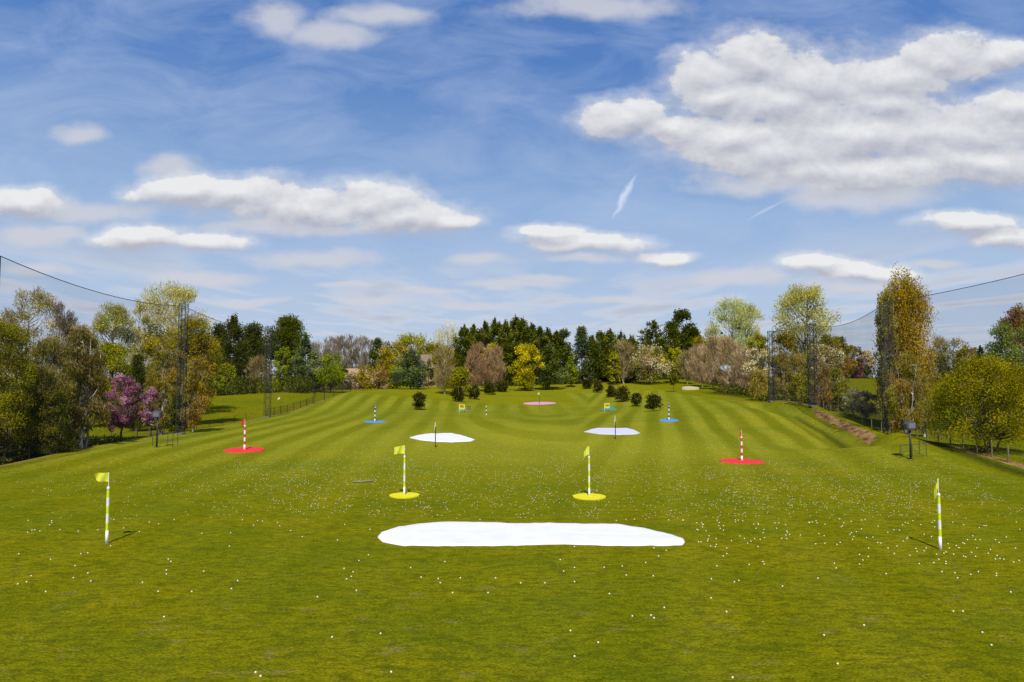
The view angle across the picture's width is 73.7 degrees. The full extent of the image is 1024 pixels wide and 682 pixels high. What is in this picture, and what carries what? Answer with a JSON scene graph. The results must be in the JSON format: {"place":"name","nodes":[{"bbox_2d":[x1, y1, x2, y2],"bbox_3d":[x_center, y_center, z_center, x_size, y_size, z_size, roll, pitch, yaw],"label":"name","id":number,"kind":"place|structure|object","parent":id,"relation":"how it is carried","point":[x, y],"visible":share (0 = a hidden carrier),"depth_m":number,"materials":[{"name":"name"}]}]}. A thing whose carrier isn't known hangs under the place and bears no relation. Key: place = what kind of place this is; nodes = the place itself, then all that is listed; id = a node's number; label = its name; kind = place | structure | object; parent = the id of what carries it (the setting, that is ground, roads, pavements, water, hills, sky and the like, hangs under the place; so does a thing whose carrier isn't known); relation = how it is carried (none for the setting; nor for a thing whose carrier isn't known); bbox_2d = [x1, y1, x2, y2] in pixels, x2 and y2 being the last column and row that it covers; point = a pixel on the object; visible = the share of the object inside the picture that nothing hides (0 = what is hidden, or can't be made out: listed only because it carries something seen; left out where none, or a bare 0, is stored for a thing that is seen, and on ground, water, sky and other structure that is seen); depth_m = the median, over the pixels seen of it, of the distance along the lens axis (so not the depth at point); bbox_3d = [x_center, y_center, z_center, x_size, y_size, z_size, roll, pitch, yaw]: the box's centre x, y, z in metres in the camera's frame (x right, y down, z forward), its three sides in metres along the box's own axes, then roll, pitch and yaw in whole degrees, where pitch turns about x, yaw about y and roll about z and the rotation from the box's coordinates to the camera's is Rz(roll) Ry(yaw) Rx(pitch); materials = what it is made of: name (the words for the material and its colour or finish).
{"place":"outdoors","nodes":[
{"label":"outdoors","id":0,"kind":"place"},
{"bbox_2d":[0,376,1023,681],"bbox_3d":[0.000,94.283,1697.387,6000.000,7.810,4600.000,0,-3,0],"label":"ground","id":1,"kind":"structure","parent":0,"point":[288,606],"depth_m":22.13,"materials":[{"name":"green plant"}]},
{"bbox_2d":[0,316,43,463],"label":"bushy tree","id":2,"kind":"object","parent":1,"relation":"on","point":[12,401],"visible":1,"depth_m":46.79,"materials":[{"name":"green plant"}]},
{"bbox_2d":[1,386,50,456],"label":"ivy tree","id":3,"kind":"object","parent":1,"relation":"on","point":[34,409],"visible":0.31,"depth_m":49.33,"materials":[{"name":"green plant"}]},
{"bbox_2d":[0,286,65,405],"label":"bare tree","id":4,"kind":"object","parent":1,"relation":"on","point":[35,306],"visible":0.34,"depth_m":60.08,"materials":[{"name":"brown plant"}]},
{"bbox_2d":[19,335,81,455],"bbox_3d":[-34.428,4.043,51.215,4.277,9.294,4.272,0,-3,0],"label":"birch tree","id":5,"kind":"object","parent":1,"relation":"on","point":[54,379],"visible":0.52,"depth_m":50.64,"materials":[{"name":"green plant"}]},
{"bbox_2d":[32,388,80,454],"bbox_3d":[-32.687,5.726,48.740,3.007,5.033,3.013,0,-3,0],"label":"ivy tree","id":6,"kind":"object","parent":1,"relation":"on","point":[52,429],"visible":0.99,"depth_m":48.41,"materials":[{"name":"green plant"}]},
{"bbox_2d":[42,300,87,400],"bbox_3d":[-38.126,2.729,57.855,3.623,12.717,3.473,0,-3,0],"label":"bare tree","id":7,"kind":"object","parent":1,"relation":"on","point":[67,320],"visible":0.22,"depth_m":57.79,"materials":[{"name":"green plant"}]},
{"bbox_2d":[0,433,133,464],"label":"undergrowth","id":8,"kind":"object","parent":1,"relation":"on","point":[96,440],"visible":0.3,"depth_m":51.89,"materials":[{"name":"green plant"}]},
{"bbox_2d":[59,322,112,448],"bbox_3d":[-33.867,3.520,53.763,4.407,10.447,4.660,-3,-4,41],"label":"birch tree","id":9,"kind":"object","parent":1,"relation":"on","point":[91,387],"visible":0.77,"depth_m":53.42,"materials":[{"name":"green plant"}]},
{"bbox_2d":[94,472,109,543],"bbox_3d":[-13.908,5.678,23.145,0.533,2.430,0.174,0,-3,0],"label":"flag pole","id":10,"kind":"object","parent":1,"relation":"on","point":[100,477],"visible":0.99,"depth_m":23.11,"materials":[{"name":"white paint"}]},
{"bbox_2d":[83,339,133,421],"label":"leafy tree","id":11,"kind":"object","parent":1,"relation":"on","point":[114,352],"visible":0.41,"depth_m":82.71,"materials":[{"name":"green plant"}]},
{"bbox_2d":[87,300,146,404],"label":"pale poplar","id":12,"kind":"object","parent":1,"relation":"on","point":[119,317],"visible":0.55,"depth_m":88.15,"materials":[{"name":"green plant"}]},
{"bbox_2d":[104,372,143,437],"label":"blossom tree","id":13,"kind":"object","parent":1,"relation":"on","point":[122,415],"visible":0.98,"depth_m":65.42,"materials":[{"name":"purple plant"}]},
{"bbox_2d":[120,353,148,430],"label":"holly tree","id":14,"kind":"object","parent":1,"relation":"on","point":[138,372],"visible":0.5,"depth_m":79.49,"materials":[{"name":"green plant"}]},
{"bbox_2d":[128,299,152,416],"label":"poplar tree","id":15,"kind":"object","parent":1,"relation":"on","point":[145,318],"visible":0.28,"depth_m":98.11,"materials":[{"name":"green plant"}]},
{"bbox_2d":[137,387,161,436],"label":"blossom tree","id":16,"kind":"object","parent":1,"relation":"on","point":[147,418],"visible":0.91,"depth_m":65.08,"materials":[{"name":"pink plant"}]},
{"bbox_2d":[133,322,188,427],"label":"leafy tree","id":17,"kind":"object","parent":1,"relation":"on","point":[148,347],"visible":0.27,"depth_m":85.13,"materials":[{"name":"green plant"}]},
{"bbox_2d":[141,335,181,434],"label":"birch tree","id":18,"kind":"object","parent":1,"relation":"on","point":[166,383],"visible":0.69,"depth_m":72.52,"materials":[{"name":"green plant"}]},
{"bbox_2d":[132,280,215,395],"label":"poplar tree","id":19,"kind":"object","parent":1,"relation":"on","point":[180,298],"visible":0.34,"depth_m":102.29,"materials":[{"name":"green plant"}]},
{"bbox_2d":[163,390,190,432],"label":"laurel bush","id":20,"kind":"object","parent":1,"relation":"on","point":[172,423],"visible":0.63,"depth_m":71.22,"materials":[{"name":"green plant"}]},
{"bbox_2d":[175,303,188,434],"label":"lattice mast","id":21,"kind":"object","parent":1,"relation":"on","point":[183,381],"visible":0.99,"depth_m":67.39,"materials":[{"name":"metal"}]},
{"bbox_2d":[1,256,315,389],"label":"safety net","id":22,"kind":"object","parent":21,"relation":"hanging from","point":[136,301],"visible":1,"depth_m":54.91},
{"bbox_2d":[177,358,211,431],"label":"birch tree","id":23,"kind":"object","parent":1,"relation":"on","point":[192,418],"visible":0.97,"depth_m":70.37,"materials":[{"name":"green plant"}]},
{"bbox_2d":[172,317,224,411],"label":"leafy tree","id":24,"kind":"object","parent":1,"relation":"on","point":[197,350],"visible":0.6,"depth_m":89.36,"materials":[{"name":"green plant"}]},
{"bbox_2d":[212,362,239,394],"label":"leafy tree","id":25,"kind":"object","parent":1,"relation":"on","point":[228,368],"visible":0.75,"depth_m":156.86,"materials":[{"name":"green plant"}]},
{"bbox_2d":[215,312,257,394],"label":"conifer tree","id":26,"kind":"object","parent":1,"relation":"on","point":[237,349],"visible":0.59,"depth_m":170.65,"materials":[{"name":"green plant"}]},
{"bbox_2d":[217,373,267,394],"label":"evergreen bush","id":27,"kind":"object","parent":1,"relation":"on","point":[238,389],"visible":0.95,"depth_m":152.87,"materials":[{"name":"green plant"}]},
{"bbox_2d":[235,320,277,393],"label":"evergreen oak","id":28,"kind":"object","parent":1,"relation":"on","point":[257,329],"visible":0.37,"depth_m":175.12,"materials":[{"name":"green plant"}]},
{"bbox_2d":[243,354,272,392],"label":"brown tree","id":29,"kind":"object","parent":1,"relation":"on","point":[257,363],"visible":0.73,"depth_m":161.08,"materials":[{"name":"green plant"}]},
{"bbox_2d":[263,326,272,416],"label":"lattice mast","id":30,"kind":"object","parent":1,"relation":"on","point":[270,366],"visible":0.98,"depth_m":97.34,"materials":[{"name":"metal"}]},
{"bbox_2d":[272,346,294,391],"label":"leafy tree","id":31,"kind":"object","parent":1,"relation":"on","point":[282,371],"visible":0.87,"depth_m":154.27,"materials":[{"name":"green plant"}]},
{"bbox_2d":[261,313,312,391],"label":"stone pine","id":32,"kind":"object","parent":1,"relation":"on","point":[288,333],"visible":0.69,"depth_m":164.96,"materials":[{"name":"green plant"}]},
{"bbox_2d":[281,373,323,392],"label":"evergreen bush","id":33,"kind":"object","parent":1,"relation":"on","point":[301,385],"visible":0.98,"depth_m":148.28,"materials":[{"name":"green plant"}]},
{"bbox_2d":[286,332,329,389],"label":"cedar tree","id":34,"kind":"object","parent":1,"relation":"on","point":[298,360],"visible":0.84,"depth_m":157.33,"materials":[{"name":"green plant"}]},
{"bbox_2d":[313,353,345,392],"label":"leafy tree","id":35,"kind":"object","parent":1,"relation":"on","point":[335,372],"visible":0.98,"depth_m":151.09,"materials":[{"name":"green plant"}]},
{"bbox_2d":[332,335,352,367],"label":"bare tree","id":36,"kind":"object","parent":1,"relation":"on","point":[339,343],"visible":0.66,"depth_m":261.22,"materials":[{"name":"grey plant"}]},
{"bbox_2d":[354,364,378,388],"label":"ochre shrub","id":37,"kind":"object","parent":1,"relation":"on","point":[360,378],"visible":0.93,"depth_m":184.72,"materials":[{"name":"yellow plant"}]},
{"bbox_2d":[367,337,388,370],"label":"cypress tree","id":38,"kind":"object","parent":1,"relation":"on","point":[377,344],"visible":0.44,"depth_m":224.40,"materials":[{"name":"green plant"}]},
{"bbox_2d":[372,345,397,388],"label":"ochre shrub","id":39,"kind":"object","parent":1,"relation":"on","point":[384,351],"visible":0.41,"depth_m":214.48,"materials":[{"name":"yellow plant"}]},
{"bbox_2d":[380,340,411,375],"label":"leafy tree","id":40,"kind":"object","parent":1,"relation":"on","point":[395,345],"visible":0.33,"depth_m":246.05,"materials":[{"name":"yellow plant"}]},
{"bbox_2d":[388,346,428,388],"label":"cedar tree","id":41,"kind":"object","parent":1,"relation":"on","point":[416,366],"visible":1,"depth_m":180.11,"materials":[{"name":"green plant"}]},
{"bbox_2d":[391,332,436,382],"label":"leafy tree","id":42,"kind":"object","parent":1,"relation":"on","point":[406,339],"visible":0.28,"depth_m":249.89,"materials":[{"name":"yellow plant"}]},
{"bbox_2d":[410,433,474,441],"bbox_3d":[-6.747,9.013,63.600,5.401,0.195,9.036,1,-3,-22],"label":"ground sheet","id":43,"kind":"object","parent":1,"relation":"on","point":[446,437],"visible":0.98,"depth_m":62.97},
{"bbox_2d":[432,345,456,393],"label":"bare tree","id":44,"kind":"object","parent":1,"relation":"on","point":[440,372],"visible":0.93,"depth_m":164.93,"materials":[{"name":"beige plant"}]},
{"bbox_2d":[433,321,459,356],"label":"pale tree","id":45,"kind":"object","parent":1,"relation":"on","point":[450,337],"visible":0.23,"depth_m":243.70,"materials":[{"name":"beige plant"}]},
{"bbox_2d":[446,366,474,393],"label":"leafy tree","id":46,"kind":"object","parent":1,"relation":"on","point":[460,373],"visible":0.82,"depth_m":161.76,"materials":[{"name":"green plant"}]},
{"bbox_2d":[447,324,479,382],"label":"conifer tree","id":47,"kind":"object","parent":1,"relation":"on","point":[464,342],"visible":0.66,"depth_m":214.72,"materials":[{"name":"green plant"}]},
{"bbox_2d":[464,341,492,386],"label":"bare tree","id":48,"kind":"object","parent":1,"relation":"on","point":[479,359],"visible":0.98,"depth_m":183.06,"materials":[{"name":"brown plant"}]},
{"bbox_2d":[459,319,498,380],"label":"conifer tree","id":49,"kind":"object","parent":1,"relation":"on","point":[482,335],"visible":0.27,"depth_m":216.16,"materials":[{"name":"green plant"}]},
{"bbox_2d":[482,345,507,385],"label":"bare tree","id":50,"kind":"object","parent":1,"relation":"on","point":[496,377],"visible":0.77,"depth_m":187.20,"materials":[{"name":"brown plant"}]},
{"bbox_2d":[493,319,521,381],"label":"conifer tree","id":51,"kind":"object","parent":1,"relation":"on","point":[504,339],"visible":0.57,"depth_m":216.88,"materials":[{"name":"green plant"}]},
{"bbox_2d":[12,425,1021,519],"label":"distant golf balls","id":52,"kind":"object","parent":1,"relation":"on","point":[576,482],"visible":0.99,"depth_m":34.58},
{"bbox_2d":[503,317,542,379],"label":"conifer tree","id":53,"kind":"object","parent":1,"relation":"on","point":[522,333],"visible":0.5,"depth_m":217.78,"materials":[{"name":"green plant"}]},
{"bbox_2d":[507,343,544,390],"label":"golden maple","id":54,"kind":"object","parent":1,"relation":"on","point":[527,352],"visible":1,"depth_m":190.44,"materials":[{"name":"yellow plant"}]},
{"bbox_2d":[378,521,684,545],"bbox_3d":[0.604,6.917,24.551,10.664,0.131,3.724,0,-3,0],"label":"ground sheet","id":55,"kind":"object","parent":1,"relation":"on","point":[452,533],"visible":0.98,"depth_m":24.05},
{"bbox_2d":[527,325,560,377],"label":"conifer tree","id":56,"kind":"object","parent":1,"relation":"on","point":[543,340],"visible":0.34,"depth_m":219.31,"materials":[{"name":"green plant"}]},
{"bbox_2d":[530,341,568,388],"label":"cedar tree","id":57,"kind":"object","parent":1,"relation":"on","point":[552,362],"visible":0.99,"depth_m":194.60,"materials":[{"name":"green plant"}]},
{"bbox_2d":[548,330,577,377],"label":"conifer tree","id":58,"kind":"object","parent":1,"relation":"on","point":[557,346],"visible":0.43,"depth_m":219.99,"materials":[{"name":"green plant"}]},
{"bbox_2d":[550,327,578,378],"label":"pine tree","id":59,"kind":"object","parent":1,"relation":"on","point":[564,334],"visible":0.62,"depth_m":220.48,"materials":[{"name":"green plant"}]},
{"bbox_2d":[567,325,595,383],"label":"pine tree","id":60,"kind":"object","parent":1,"relation":"on","point":[582,341],"visible":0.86,"depth_m":213.40,"materials":[{"name":"green plant"}]},
{"bbox_2d":[577,335,609,381],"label":"conifer tree","id":61,"kind":"object","parent":1,"relation":"on","point":[598,363],"visible":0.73,"depth_m":215.64,"materials":[{"name":"green plant"}]},
{"bbox_2d":[597,328,616,379],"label":"conifer tree","id":62,"kind":"object","parent":1,"relation":"on","point":[610,336],"visible":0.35,"depth_m":221.00,"materials":[{"name":"green plant"}]},
{"bbox_2d":[584,428,639,434],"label":"ground sheet","id":63,"kind":"object","parent":1,"relation":"on","point":[619,431],"visible":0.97,"depth_m":70.58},
{"bbox_2d":[607,349,620,384],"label":"leafy tree","id":64,"kind":"object","parent":1,"relation":"on","point":[613,357],"visible":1,"depth_m":205.58,"materials":[{"name":"green plant"}]},
{"bbox_2d":[611,338,636,383],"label":"bare tree","id":65,"kind":"object","parent":1,"relation":"on","point":[623,358],"visible":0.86,"depth_m":209.56,"materials":[{"name":"beige plant"}]},
{"bbox_2d":[600,331,647,381],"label":"conifer tree","id":66,"kind":"object","parent":1,"relation":"on","point":[620,336],"visible":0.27,"depth_m":214.74,"materials":[{"name":"green plant"}]},
{"bbox_2d":[629,344,673,383],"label":"blossom tree","id":67,"kind":"object","parent":1,"relation":"on","point":[649,373],"visible":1,"depth_m":204.89,"materials":[{"name":"beige plant"}]},
{"bbox_2d":[635,320,673,375],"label":"cypress tree","id":68,"kind":"object","parent":1,"relation":"on","point":[659,341],"visible":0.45,"depth_m":234.69,"materials":[{"name":"green plant"}]},
{"bbox_2d":[658,321,685,372],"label":"cypress tree","id":69,"kind":"object","parent":1,"relation":"on","point":[671,330],"visible":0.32,"depth_m":236.97,"materials":[{"name":"green plant"}]},
{"bbox_2d":[665,346,682,377],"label":"leafy tree","id":70,"kind":"object","parent":1,"relation":"on","point":[676,352],"visible":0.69,"depth_m":209.01,"materials":[{"name":"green plant"}]},
{"bbox_2d":[667,308,695,371],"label":"pine tree","id":71,"kind":"object","parent":1,"relation":"on","point":[680,315],"visible":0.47,"depth_m":242.46,"materials":[{"name":"green plant"}]},
{"bbox_2d":[675,349,697,383],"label":"bare tree","id":72,"kind":"object","parent":1,"relation":"on","point":[680,360],"visible":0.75,"depth_m":204.62,"materials":[{"name":"brown plant"}]},
{"bbox_2d":[685,341,715,386],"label":"bare tree","id":73,"kind":"object","parent":1,"relation":"on","point":[695,363],"visible":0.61,"depth_m":189.77,"materials":[{"name":"brown plant"}]},
{"bbox_2d":[698,334,726,388],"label":"bare tree","id":74,"kind":"object","parent":1,"relation":"on","point":[709,350],"visible":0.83,"depth_m":175.33,"materials":[{"name":"brown plant"}]},
{"bbox_2d":[712,335,742,385],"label":"bare tree","id":75,"kind":"object","parent":1,"relation":"on","point":[727,344],"visible":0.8,"depth_m":165.67,"materials":[{"name":"brown plant"}]},
{"bbox_2d":[703,294,761,369],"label":"poplar tree","id":76,"kind":"object","parent":1,"relation":"on","point":[740,325],"visible":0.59,"depth_m":234.37,"materials":[{"name":"green plant"}]},
{"bbox_2d":[727,346,752,388],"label":"bare tree","id":77,"kind":"object","parent":1,"relation":"on","point":[735,358],"visible":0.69,"depth_m":149.26,"materials":[{"name":"brown plant"}]},
{"bbox_2d":[740,347,770,385],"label":"blossom tree","id":78,"kind":"object","parent":1,"relation":"on","point":[748,368],"visible":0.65,"depth_m":137.72,"materials":[{"name":"beige plant"}]},
{"bbox_2d":[747,368,767,399],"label":"birch tree","id":79,"kind":"object","parent":1,"relation":"on","point":[758,375],"visible":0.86,"depth_m":121.24,"materials":[{"name":"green plant"}]},
{"bbox_2d":[744,333,771,374],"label":"leafy tree","id":80,"kind":"object","parent":1,"relation":"on","point":[761,341],"visible":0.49,"depth_m":159.41,"materials":[{"name":"green plant"}]},
{"bbox_2d":[767,331,775,402],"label":"lattice mast","id":81,"kind":"object","parent":1,"relation":"on","point":[771,361],"visible":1,"depth_m":107.81,"materials":[{"name":"metal"}]},
{"bbox_2d":[770,350,796,397],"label":"birch tree","id":82,"kind":"object","parent":1,"relation":"on","point":[786,374],"visible":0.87,"depth_m":113.43,"materials":[{"name":"green plant"}]},
{"bbox_2d":[764,329,805,383],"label":"leafy tree","id":83,"kind":"object","parent":1,"relation":"on","point":[785,339],"visible":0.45,"depth_m":149.24,"materials":[{"name":"green plant"}]},
{"bbox_2d":[694,375,881,413],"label":"thicket","id":84,"kind":"object","parent":1,"relation":"on","point":[734,389],"visible":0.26,"depth_m":121.61,"materials":[{"name":"green plant"}]},
{"bbox_2d":[784,373,809,400],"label":"leafy tree","id":85,"kind":"object","parent":1,"relation":"on","point":[798,380],"visible":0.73,"depth_m":107.31,"materials":[{"name":"green plant"}]},
{"bbox_2d":[770,282,841,379],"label":"willow tree","id":86,"kind":"object","parent":1,"relation":"on","point":[792,298],"visible":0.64,"depth_m":178.06,"materials":[{"name":"green plant"}]},
{"bbox_2d":[807,323,817,407],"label":"lattice mast","id":87,"kind":"object","parent":1,"relation":"on","point":[811,405],"visible":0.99,"depth_m":92.80,"materials":[{"name":"metal"}]},
{"bbox_2d":[809,359,834,406],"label":"birch tree","id":88,"kind":"object","parent":1,"relation":"on","point":[823,394],"visible":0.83,"depth_m":95.40,"materials":[{"name":"green plant"}]},
{"bbox_2d":[805,342,845,387],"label":"blossom tree","id":89,"kind":"object","parent":1,"relation":"on","point":[829,353],"visible":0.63,"depth_m":122.68,"materials":[{"name":"beige plant"}]},
{"bbox_2d":[804,333,850,382],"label":"leafy tree","id":90,"kind":"object","parent":1,"relation":"on","point":[827,339],"visible":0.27,"depth_m":158.87,"materials":[{"name":"green plant"}]},
{"bbox_2d":[821,367,848,404],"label":"leafy tree","id":91,"kind":"object","parent":1,"relation":"on","point":[835,373],"visible":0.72,"depth_m":97.28,"materials":[{"name":"green plant"}]},
{"bbox_2d":[853,390,878,425],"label":"plum tree","id":92,"kind":"object","parent":1,"relation":"on","point":[871,408],"visible":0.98,"depth_m":79.26,"materials":[{"name":"green plant"}]},
{"bbox_2d":[872,284,899,430],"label":"poplar column","id":93,"kind":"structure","parent":1,"relation":"on","point":[885,297],"depth_m":72.82,"materials":[{"name":"green plant"}]},
{"bbox_2d":[879,301,895,434],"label":"lattice mast","id":94,"kind":"object","parent":1,"relation":"on","point":[885,360],"visible":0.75,"depth_m":66.00,"materials":[{"name":"metal"}]},
{"bbox_2d":[868,261,941,424],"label":"poplar column","id":95,"kind":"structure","parent":1,"relation":"on","point":[910,322],"depth_m":73.81,"materials":[{"name":"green plant"}]},
{"bbox_2d":[884,350,927,433],"bbox_3d":[36.258,5.007,62.771,4.018,8.486,3.645,0,-3,0],"label":"birch tree","id":96,"kind":"object","parent":1,"relation":"on","point":[900,383],"visible":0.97,"depth_m":62.46,"materials":[{"name":"green plant"}]},
{"bbox_2d":[912,371,936,436],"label":"birch tree","id":97,"kind":"object","parent":1,"relation":"on","point":[924,391],"visible":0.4,"depth_m":65.48,"materials":[{"name":"green plant"}]},
{"bbox_2d":[930,336,970,377],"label":"leafy tree","id":98,"kind":"object","parent":1,"relation":"on","point":[943,353],"visible":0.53,"depth_m":204.63,"materials":[{"name":"green plant"}]},
{"bbox_2d":[914,353,1023,452],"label":"spreading tree","id":99,"kind":"object","parent":1,"relation":"on","point":[959,390],"visible":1,"depth_m":50.14,"materials":[{"name":"green plant"}]},
{"bbox_2d":[980,320,1023,382],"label":"grey green tree","id":100,"kind":"object","parent":1,"relation":"on","point":[1003,330],"visible":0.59,"depth_m":118.27,"materials":[{"name":"green plant"}]},
{"bbox_2d":[993,302,1023,391],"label":"copper tree","id":101,"kind":"object","parent":1,"relation":"on","point":[1016,315],"visible":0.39,"depth_m":129.50,"materials":[{"name":"green plant"}]},
{"bbox_2d":[0,0,1023,377],"label":"sky","id":102,"kind":"structure","parent":0,"point":[384,169],"materials":[{"name":"blue"}]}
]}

